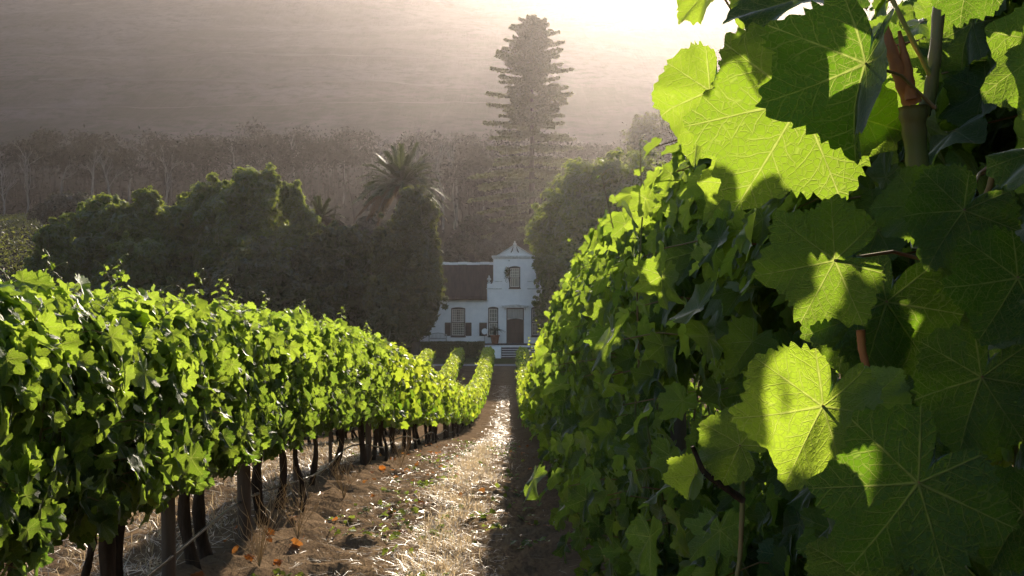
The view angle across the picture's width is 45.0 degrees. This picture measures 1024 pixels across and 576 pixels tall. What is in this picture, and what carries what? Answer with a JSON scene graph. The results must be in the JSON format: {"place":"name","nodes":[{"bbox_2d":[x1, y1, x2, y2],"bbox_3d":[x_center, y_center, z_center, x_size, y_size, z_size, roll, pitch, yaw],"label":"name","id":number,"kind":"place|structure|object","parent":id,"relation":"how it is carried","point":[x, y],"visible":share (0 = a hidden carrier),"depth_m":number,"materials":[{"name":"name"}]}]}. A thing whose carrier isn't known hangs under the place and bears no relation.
{"place":"outdoors","nodes":[
{"label":"outdoors","id":0,"kind":"place"},
{"bbox_2d":[16,52,510,107],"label":"hill track","id":1,"kind":"structure","parent":0,"point":[245,81],"depth_m":518.76,"materials":[{"name":"soil"}]},
{"bbox_2d":[0,0,905,277],"bbox_3d":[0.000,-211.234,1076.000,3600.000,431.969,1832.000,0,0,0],"label":"mountain","id":2,"kind":"structure","parent":0,"point":[616,54],"depth_m":553.59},
{"bbox_2d":[0,162,18,215],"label":"bare tree","id":3,"kind":"object","parent":2,"relation":"on","point":[6,192],"visible":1,"depth_m":262.51,"materials":[{"name":"grey plant"}]},
{"bbox_2d":[15,144,42,212],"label":"bare tree","id":4,"kind":"object","parent":2,"relation":"on","point":[26,182],"visible":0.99,"depth_m":261.11,"materials":[{"name":"grey plant"}]},
{"bbox_2d":[0,212,73,272],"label":"hillside vines","id":5,"kind":"object","parent":2,"relation":"on","point":[19,218],"visible":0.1,"depth_m":218.48,"materials":[{"name":"green plant"}]},
{"bbox_2d":[26,190,93,224],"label":"bush","id":6,"kind":"object","parent":2,"relation":"on","point":[56,205],"visible":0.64,"depth_m":197.57,"materials":[{"name":"green plant"}]},
{"bbox_2d":[60,153,77,192],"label":"bare tree","id":7,"kind":"object","parent":2,"relation":"on","point":[64,175],"visible":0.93,"depth_m":274.68,"materials":[{"name":"grey plant"}]},
{"bbox_2d":[78,150,102,197],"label":"bare tree","id":8,"kind":"object","parent":2,"relation":"on","point":[92,173],"visible":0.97,"depth_m":267.90,"materials":[{"name":"grey plant"}]},
{"bbox_2d":[92,146,126,194],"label":"bare tree","id":9,"kind":"object","parent":2,"relation":"on","point":[103,167],"visible":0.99,"depth_m":264.46,"materials":[{"name":"grey plant"}]},
{"bbox_2d":[127,150,142,202],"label":"bare tree","id":10,"kind":"object","parent":2,"relation":"on","point":[129,185],"visible":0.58,"depth_m":280.08,"materials":[{"name":"grey plant"}]},
{"bbox_2d":[155,145,180,204],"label":"bare tree","id":11,"kind":"object","parent":2,"relation":"on","point":[168,178],"visible":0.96,"depth_m":265.49,"materials":[{"name":"grey plant"}]},
{"bbox_2d":[289,132,303,180],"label":"bare tree","id":12,"kind":"object","parent":2,"relation":"on","point":[293,153],"visible":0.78,"depth_m":280.82,"materials":[{"name":"grey plant"}]},
{"bbox_2d":[0,117,668,239],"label":"woodland","id":13,"kind":"object","parent":2,"relation":"on","point":[322,151],"visible":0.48,"depth_m":297.70,"materials":[{"name":"plant"}]},
{"bbox_2d":[356,214,390,274],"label":"bush","id":14,"kind":"object","parent":2,"relation":"on","point":[363,223],"visible":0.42,"depth_m":183.75,"materials":[{"name":"green plant"}]},
{"bbox_2d":[364,137,389,219],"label":"bare tree","id":15,"kind":"object","parent":2,"relation":"on","point":[379,153],"visible":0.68,"depth_m":273.11,"materials":[{"name":"grey plant"}]},
{"bbox_2d":[404,125,434,174],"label":"bare tree","id":16,"kind":"object","parent":2,"relation":"on","point":[417,158],"visible":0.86,"depth_m":269.80,"materials":[{"name":"grey plant"}]},
{"bbox_2d":[430,136,451,231],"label":"bare tree","id":17,"kind":"object","parent":2,"relation":"on","point":[440,161],"visible":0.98,"depth_m":267.53,"materials":[{"name":"grey plant"}]},
{"bbox_2d":[443,139,457,227],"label":"bare tree","id":18,"kind":"object","parent":2,"relation":"on","point":[448,156],"visible":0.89,"depth_m":275.80,"materials":[{"name":"grey plant"}]},
{"bbox_2d":[439,246,469,261],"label":"bush","id":19,"kind":"object","parent":2,"relation":"on","point":[450,255],"visible":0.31,"depth_m":173.89,"materials":[{"name":"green plant"}]},
{"bbox_2d":[473,236,508,261],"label":"bush","id":20,"kind":"object","parent":2,"relation":"on","point":[486,250],"visible":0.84,"depth_m":188.87,"materials":[{"name":"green plant"}]},
{"bbox_2d":[467,14,594,246],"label":"norfolk pine","id":21,"kind":"object","parent":2,"relation":"on","point":[531,43],"visible":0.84,"depth_m":242.90,"materials":[{"name":"green plant"}]},
{"bbox_2d":[621,110,685,169],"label":"broadleaf tree","id":22,"kind":"object","parent":2,"relation":"on","point":[659,131],"visible":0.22,"depth_m":252.36,"materials":[{"name":"green plant"}]},
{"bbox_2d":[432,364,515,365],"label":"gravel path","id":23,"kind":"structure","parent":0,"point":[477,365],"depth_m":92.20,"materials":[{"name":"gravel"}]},
{"bbox_2d":[0,358,1012,575],"bbox_3d":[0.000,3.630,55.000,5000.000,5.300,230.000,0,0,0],"label":"ground","id":24,"kind":"structure","parent":0,"point":[525,561],"depth_m":9.26,"materials":[{"name":"soil"}]},
{"bbox_2d":[0,261,23,282],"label":"broadleaf tree","id":25,"kind":"object","parent":24,"relation":"on","point":[10,273],"visible":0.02,"depth_m":111.98,"materials":[{"name":"green plant"}]},
{"bbox_2d":[0,268,75,571],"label":"grape vine","id":26,"kind":"object","parent":24,"relation":"on","point":[21,321],"visible":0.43,"depth_m":3.92,"materials":[{"name":"green plant"}]},
{"bbox_2d":[10,216,84,296],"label":"broadleaf tree","id":27,"kind":"object","parent":24,"relation":"on","point":[55,239],"visible":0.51,"depth_m":103.14,"materials":[{"name":"green plant"}]},
{"bbox_2d":[0,248,164,575],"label":"grape vine","id":28,"kind":"object","parent":24,"relation":"on","point":[28,390],"visible":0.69,"depth_m":4.09,"materials":[{"name":"green plant"}]},
{"bbox_2d":[0,254,215,575],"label":"grape vine","id":29,"kind":"object","parent":24,"relation":"on","point":[126,340],"visible":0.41,"depth_m":4.63,"materials":[{"name":"green plant"}]},
{"bbox_2d":[59,185,176,291],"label":"broadleaf tree","id":30,"kind":"object","parent":24,"relation":"on","point":[100,224],"visible":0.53,"depth_m":108.12,"materials":[{"name":"green plant"}]},
{"bbox_2d":[81,231,190,301],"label":"broadleaf tree","id":31,"kind":"object","parent":24,"relation":"on","point":[142,264],"visible":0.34,"depth_m":101.87,"materials":[{"name":"green plant"}]},
{"bbox_2d":[40,260,250,575],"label":"grape vine","id":32,"kind":"object","parent":24,"relation":"on","point":[189,463],"visible":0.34,"depth_m":5.42,"materials":[{"name":"green plant"}]},
{"bbox_2d":[159,407,175,575],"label":"trellis post","id":33,"kind":"object","parent":24,"relation":"on","point":[168,533],"visible":0.28,"depth_m":6.07,"materials":[{"name":"wood"}]},
{"bbox_2d":[116,274,291,569],"bbox_3d":[-1.724,0.803,6.792,0.874,1.758,1.614,0,0,0],"label":"grape vine","id":34,"kind":"object","parent":24,"relation":"on","point":[229,434],"visible":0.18,"depth_m":6.78,"materials":[{"name":"green plant"}]},
{"bbox_2d":[141,162,289,296],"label":"broadleaf tree","id":35,"kind":"object","parent":24,"relation":"on","point":[209,225],"visible":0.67,"depth_m":109.23,"materials":[{"name":"green plant"}]},
{"bbox_2d":[156,279,296,559],"bbox_3d":[-1.755,0.825,7.156,0.802,1.758,1.631,0,0,0],"label":"grape vine","id":36,"kind":"object","parent":24,"relation":"on","point":[258,392],"visible":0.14,"depth_m":7.08,"materials":[{"name":"green plant"}]},
{"bbox_2d":[237,392,251,540],"bbox_3d":[-1.700,1.052,7.852,0.088,1.501,0.098,0,0,43],"label":"trellis post","id":37,"kind":"object","parent":24,"relation":"on","point":[243,482],"visible":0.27,"depth_m":7.82,"materials":[{"name":"wood"}]},
{"bbox_2d":[211,473,289,566],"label":"dry weed","id":38,"kind":"object","parent":24,"relation":"on","point":[260,553],"visible":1,"depth_m":7.09,"materials":[{"name":"plant"}]},
{"bbox_2d":[178,234,335,322],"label":"broadleaf tree","id":39,"kind":"object","parent":24,"relation":"on","point":[255,270],"visible":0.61,"depth_m":99.32,"materials":[{"name":"green plant"}]},
{"bbox_2d":[230,293,328,525],"bbox_3d":[-1.723,0.896,8.483,0.792,1.726,1.626,0,0,0],"label":"grape vine","id":40,"kind":"object","parent":24,"relation":"on","point":[286,322],"visible":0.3,"depth_m":8.36,"materials":[{"name":"green plant"}]},
{"bbox_2d":[254,458,323,538],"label":"dry weed","id":41,"kind":"object","parent":24,"relation":"on","point":[299,519],"visible":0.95,"depth_m":8.20,"materials":[{"name":"plant"}]},
{"bbox_2d":[293,371,297,502],"bbox_3d":[-1.701,1.139,9.721,0.043,1.500,0.046,0,0,0],"label":"trellis post","id":42,"kind":"object","parent":24,"relation":"on","point":[295,477],"visible":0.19,"depth_m":9.71,"materials":[{"name":"wood"}]},
{"bbox_2d":[272,179,321,269],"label":"broadleaf tree","id":43,"kind":"object","parent":24,"relation":"on","point":[300,216],"visible":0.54,"depth_m":108.10,"materials":[{"name":"green plant"}]},
{"bbox_2d":[258,291,339,512],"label":"grape vine","id":44,"kind":"object","parent":24,"relation":"on","point":[324,336],"visible":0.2,"depth_m":9.23,"materials":[{"name":"green plant"}]},
{"bbox_2d":[145,423,463,575],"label":"drip hose","id":45,"kind":"object","parent":24,"relation":"on","point":[170,557],"visible":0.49,"depth_m":7.36,"materials":[{"name":"plastic"}]},
{"bbox_2d":[26,385,602,575],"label":"straw","id":46,"kind":"object","parent":24,"relation":"on","point":[465,466],"visible":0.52,"depth_m":9.56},
{"bbox_2d":[270,303,369,485],"bbox_3d":[-1.722,0.995,10.709,0.870,1.752,1.639,0,0,0],"label":"grape vine","id":47,"kind":"object","parent":24,"relation":"on","point":[348,357],"visible":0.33,"depth_m":10.48,"materials":[{"name":"green plant"}]},
{"bbox_2d":[97,438,549,575],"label":"weeds","id":48,"kind":"object","parent":24,"relation":"on","point":[524,542],"visible":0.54,"depth_m":9.67,"materials":[{"name":"beige plant"}]},
{"bbox_2d":[307,195,344,225],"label":"palm tree","id":49,"kind":"object","parent":24,"relation":"on","point":[321,210],"visible":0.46,"depth_m":112.38,"materials":[{"name":"green plant"}]},
{"bbox_2d":[328,381,332,476],"bbox_3d":[-1.701,1.257,11.601,0.043,1.500,0.046,0,0,0],"label":"trellis post","id":50,"kind":"object","parent":24,"relation":"on","point":[330,448],"visible":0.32,"depth_m":11.59,"materials":[{"name":"wood"}]},
{"bbox_2d":[288,220,376,332],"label":"broadleaf tree","id":51,"kind":"object","parent":24,"relation":"on","point":[334,255],"visible":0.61,"depth_m":104.22,"materials":[{"name":"green plant"}]},
{"bbox_2d":[291,313,381,470],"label":"grape vine","id":52,"kind":"object","parent":24,"relation":"on","point":[371,349],"visible":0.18,"depth_m":12.40,"materials":[{"name":"green plant"}]},
{"bbox_2d":[316,438,372,497],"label":"dry weed","id":53,"kind":"object","parent":24,"relation":"on","point":[339,475],"visible":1,"depth_m":10.28,"materials":[{"name":"plant"}]},
{"bbox_2d":[365,379,371,464],"bbox_3d":[-1.700,1.524,14.601,0.086,1.500,0.073,0,0,-44],"label":"trellis post","id":54,"kind":"object","parent":24,"relation":"on","point":[368,440],"visible":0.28,"depth_m":14.57,"materials":[{"name":"wood"}]},
{"bbox_2d":[190,442,550,575],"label":"fallen leaves","id":55,"kind":"object","parent":24,"relation":"on","point":[276,561],"visible":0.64,"depth_m":9.16,"materials":[{"name":"brown plant"}]},
{"bbox_2d":[349,321,398,465],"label":"grape vine","id":56,"kind":"object","parent":24,"relation":"on","point":[384,382],"visible":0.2,"depth_m":13.80,"materials":[{"name":"green plant"}]},
{"bbox_2d":[341,329,410,460],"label":"grape vine","id":57,"kind":"object","parent":24,"relation":"on","point":[397,366],"visible":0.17,"depth_m":15.34,"materials":[{"name":"green plant"}]},
{"bbox_2d":[364,342,415,456],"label":"grape vine","id":58,"kind":"object","parent":24,"relation":"on","point":[404,403],"visible":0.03,"depth_m":16.56,"materials":[{"name":"green plant"}]},
{"bbox_2d":[390,428,410,469],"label":"dry weed","id":59,"kind":"object","parent":24,"relation":"on","point":[404,456],"visible":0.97,"depth_m":14.99,"materials":[{"name":"plant"}]},
{"bbox_2d":[351,141,451,225],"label":"palm tree","id":60,"kind":"object","parent":24,"relation":"on","point":[402,174],"visible":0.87,"depth_m":114.85,"materials":[{"name":"green plant"}]},
{"bbox_2d":[361,185,448,358],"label":"broadleaf tree","id":61,"kind":"object","parent":24,"relation":"on","point":[403,298],"visible":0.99,"depth_m":97.25,"materials":[{"name":"green plant"}]},
{"bbox_2d":[389,346,424,453],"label":"grape vine","id":62,"kind":"object","parent":24,"relation":"on","point":[414,409],"visible":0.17,"depth_m":17.92,"materials":[{"name":"green plant"}]},
{"bbox_2d":[388,355,429,448],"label":"grape vine","id":63,"kind":"object","parent":24,"relation":"on","point":[426,393],"visible":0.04,"depth_m":19.68,"materials":[{"name":"green plant"}]},
{"bbox_2d":[407,426,410,449],"bbox_3d":[-1.710,2.150,20.501,0.086,1.500,0.073,0,0,-44],"label":"trellis post","id":64,"kind":"object","parent":24,"relation":"on","point":[409,431],"visible":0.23,"depth_m":20.47,"materials":[{"name":"wood"}]},
{"bbox_2d":[388,354,449,449],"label":"grape vine","id":65,"kind":"object","parent":24,"relation":"on","point":[428,386],"visible":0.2,"depth_m":20.36,"materials":[{"name":"green plant"}]},
{"bbox_2d":[412,365,440,448],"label":"grape vine","id":66,"kind":"object","parent":24,"relation":"on","point":[433,414],"visible":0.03,"depth_m":21.96,"materials":[{"name":"green plant"}]},
{"bbox_2d":[414,364,440,444],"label":"grape vine","id":67,"kind":"object","parent":24,"relation":"on","point":[434,423],"visible":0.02,"depth_m":23.24,"materials":[{"name":"green plant"}]},
{"bbox_2d":[424,372,444,443],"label":"grape vine","id":68,"kind":"object","parent":24,"relation":"on","point":[439,412],"visible":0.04,"depth_m":24.63,"materials":[{"name":"green plant"}]},
{"bbox_2d":[428,371,449,442],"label":"grape vine","id":69,"kind":"object","parent":24,"relation":"on","point":[441,417],"visible":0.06,"depth_m":26.10,"materials":[{"name":"green plant"}]},
{"bbox_2d":[407,341,484,357],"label":"clipped hedge","id":70,"kind":"object","parent":24,"relation":"on","point":[441,349],"visible":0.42,"depth_m":100.65,"materials":[{"name":"green plant"}]},
{"bbox_2d":[437,379,458,439],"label":"grape vine","id":71,"kind":"object","parent":24,"relation":"on","point":[455,389],"visible":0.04,"depth_m":29.66,"materials":[{"name":"green plant"}]},
{"bbox_2d":[441,383,457,438],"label":"grape vine","id":72,"kind":"object","parent":24,"relation":"on","point":[444,427],"visible":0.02,"depth_m":31.09,"materials":[{"name":"green plant"}]},
{"bbox_2d":[437,369,464,422],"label":"grape vine","id":73,"kind":"object","parent":24,"relation":"on","point":[449,394],"visible":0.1,"depth_m":26.86,"materials":[{"name":"green plant"}]},
{"bbox_2d":[445,380,463,437],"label":"grape vine","id":74,"kind":"object","parent":24,"relation":"on","point":[458,407],"visible":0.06,"depth_m":32.47,"materials":[{"name":"green plant"}]},
{"bbox_2d":[451,385,465,437],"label":"grape vine","id":75,"kind":"object","parent":24,"relation":"on","point":[452,424],"visible":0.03,"depth_m":34.95,"materials":[{"name":"green plant"}]},
{"bbox_2d":[446,379,472,437],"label":"grape vine","id":76,"kind":"object","parent":24,"relation":"on","point":[462,398],"visible":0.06,"depth_m":33.61,"materials":[{"name":"green plant"}]},
{"bbox_2d":[454,391,467,436],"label":"grape vine","id":77,"kind":"object","parent":24,"relation":"on","point":[465,394],"visible":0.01,"depth_m":36.30,"materials":[{"name":"green plant"}]},
{"bbox_2d":[456,386,470,433],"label":"grape vine","id":78,"kind":"object","parent":24,"relation":"on","point":[467,407],"visible":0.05,"depth_m":38.77,"materials":[{"name":"green plant"}]},
{"bbox_2d":[456,387,477,428],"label":"grape vine","id":79,"kind":"object","parent":24,"relation":"on","point":[468,418],"visible":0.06,"depth_m":40.93,"materials":[{"name":"green plant"}]},
{"bbox_2d":[459,386,479,432],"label":"grape vine","id":80,"kind":"object","parent":24,"relation":"on","point":[469,401],"visible":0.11,"depth_m":40.09,"materials":[{"name":"green plant"}]},
{"bbox_2d":[463,388,478,428],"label":"grape vine","id":81,"kind":"object","parent":24,"relation":"on","point":[475,401],"visible":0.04,"depth_m":45.06,"materials":[{"name":"green plant"}]},
{"bbox_2d":[420,241,566,357],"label":"farmhouse","id":82,"kind":"object","parent":24,"relation":"on","point":[481,295],"visible":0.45,"depth_m":104.03,"materials":[{"name":"paint"}]},
{"bbox_2d":[428,333,446,340],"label":"garden bench","id":83,"kind":"object","parent":82,"relation":"on","point":[429,338],"visible":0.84,"depth_m":102.84,"materials":[{"name":"grey wood"}]},
{"bbox_2d":[451,307,465,336],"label":"window","id":84,"kind":"structure","parent":82,"relation":"in","point":[457,313],"depth_m":104.32,"materials":[{"name":"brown wood"}]},
{"bbox_2d":[488,307,497,336],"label":"window","id":85,"kind":"structure","parent":82,"relation":"in","point":[492,311],"depth_m":104.04,"materials":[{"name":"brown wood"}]},
{"bbox_2d":[487,326,505,343],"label":"potted plant","id":86,"kind":"object","parent":82,"relation":"on","point":[494,338],"visible":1,"depth_m":102.84,"materials":[{"name":"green plant"}]},
{"bbox_2d":[509,266,520,288],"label":"window","id":87,"kind":"structure","parent":82,"relation":"in","point":[514,277],"depth_m":104.04,"materials":[{"name":"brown wood"}]},
{"bbox_2d":[506,308,523,342],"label":"door","id":88,"kind":"structure","parent":82,"relation":"in","point":[514,324],"depth_m":104.04,"materials":[{"name":"brown wood"}]},
{"bbox_2d":[531,307,540,336],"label":"window","id":89,"kind":"structure","parent":82,"relation":"in","point":[534,328],"depth_m":104.04,"materials":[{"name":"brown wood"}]},
{"bbox_2d":[520,341,536,435],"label":"grape vine","id":90,"kind":"object","parent":24,"relation":"on","point":[528,422],"depth_m":22.11,"materials":[{"name":"green plant"}]},
{"bbox_2d":[525,320,543,425],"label":"grape vine","id":91,"kind":"object","parent":24,"relation":"on","point":[530,379],"visible":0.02,"depth_m":17.28,"materials":[{"name":"green plant"}]},
{"bbox_2d":[528,309,550,418],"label":"grape vine","id":92,"kind":"object","parent":24,"relation":"on","point":[530,368],"depth_m":15.65,"materials":[{"name":"green plant"}]},
{"bbox_2d":[528,335,564,419],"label":"grape vine","id":93,"kind":"object","parent":24,"relation":"on","point":[530,383],"depth_m":13.39,"materials":[{"name":"green plant"}]},
{"bbox_2d":[521,341,583,422],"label":"grape vine","id":94,"kind":"object","parent":24,"relation":"on","point":[526,414],"visible":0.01,"depth_m":16.46,"materials":[{"name":"green plant"}]},
{"bbox_2d":[531,238,582,332],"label":"broadleaf tree","id":95,"kind":"object","parent":24,"relation":"on","point":[551,271],"visible":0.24,"depth_m":101.03,"materials":[{"name":"green plant"}]},
{"bbox_2d":[529,271,628,440],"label":"grape vine","id":96,"kind":"object","parent":24,"relation":"on","point":[536,378],"visible":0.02,"depth_m":12.07,"materials":[{"name":"green plant"}]},
{"bbox_2d":[533,264,640,433],"bbox_3d":[0.808,0.792,10.411,1.269,2.148,1.672,0,0,0],"label":"grape vine","id":97,"kind":"object","parent":24,"relation":"on","point":[554,302],"visible":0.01,"depth_m":10.39,"materials":[{"name":"green plant"}]},
{"bbox_2d":[524,147,666,258],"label":"broadleaf tree","id":98,"kind":"object","parent":24,"relation":"on","point":[575,206],"visible":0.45,"depth_m":119.15,"materials":[{"name":"green plant"}]},
{"bbox_2d":[532,253,704,484],"bbox_3d":[0.827,0.723,9.225,1.384,2.122,1.663,0,0,0],"label":"grape vine","id":99,"kind":"object","parent":24,"relation":"on","point":[564,293],"depth_m":9.04,"materials":[{"name":"green plant"}]},
{"bbox_2d":[536,216,719,520],"bbox_3d":[0.813,0.618,6.681,1.352,2.147,1.658,0,0,0],"label":"grape vine","id":100,"kind":"object","parent":24,"relation":"on","point":[561,401],"visible":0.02,"depth_m":6.79,"materials":[{"name":"green plant"}]},
{"bbox_2d":[536,236,720,469],"bbox_3d":[0.837,0.664,7.963,1.370,2.134,1.672,0,0,0],"label":"grape vine","id":101,"kind":"object","parent":24,"relation":"on","point":[543,350],"visible":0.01,"depth_m":8.12,"materials":[{"name":"green plant"}]},
{"bbox_2d":[670,412,686,509],"bbox_3d":[0.730,0.946,5.401,0.086,1.500,0.073,0,0,-44],"label":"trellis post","id":102,"kind":"object","parent":24,"relation":"on","point":[679,428],"visible":0.11,"depth_m":5.37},
{"bbox_2d":[522,134,843,575],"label":"grape vine","id":103,"kind":"object","parent":24,"relation":"on","point":[638,232],"visible":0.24,"depth_m":3.97,"materials":[{"name":"green plant"}]},
{"bbox_2d":[543,168,837,574],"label":"grape vine","id":104,"kind":"object","parent":24,"relation":"on","point":[581,439],"visible":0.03,"depth_m":5.55,"materials":[{"name":"green plant"}]},
{"bbox_2d":[564,63,1021,575],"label":"grape vine","id":105,"kind":"object","parent":24,"relation":"on","point":[732,337],"visible":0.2,"depth_m":2.96,"materials":[{"name":"green plant"}]},
{"bbox_2d":[651,0,1023,575],"bbox_3d":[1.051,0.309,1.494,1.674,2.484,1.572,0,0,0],"label":"grape vine","id":106,"kind":"object","parent":24,"relation":"on","point":[825,103],"visible":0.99,"depth_m":1.28,"materials":[{"name":"green plant"}]},
{"bbox_2d":[983,444,1018,467],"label":"grape vine","id":107,"kind":"object","parent":24,"relation":"on","point":[1007,460],"visible":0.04,"depth_m":7.08,"materials":[{"name":"green plant"}]},
{"bbox_2d":[980,2,1023,408],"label":"grape vine","id":108,"kind":"object","parent":24,"relation":"on","point":[1003,85],"visible":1,"depth_m":1.08,"materials":[{"name":"green plant"}]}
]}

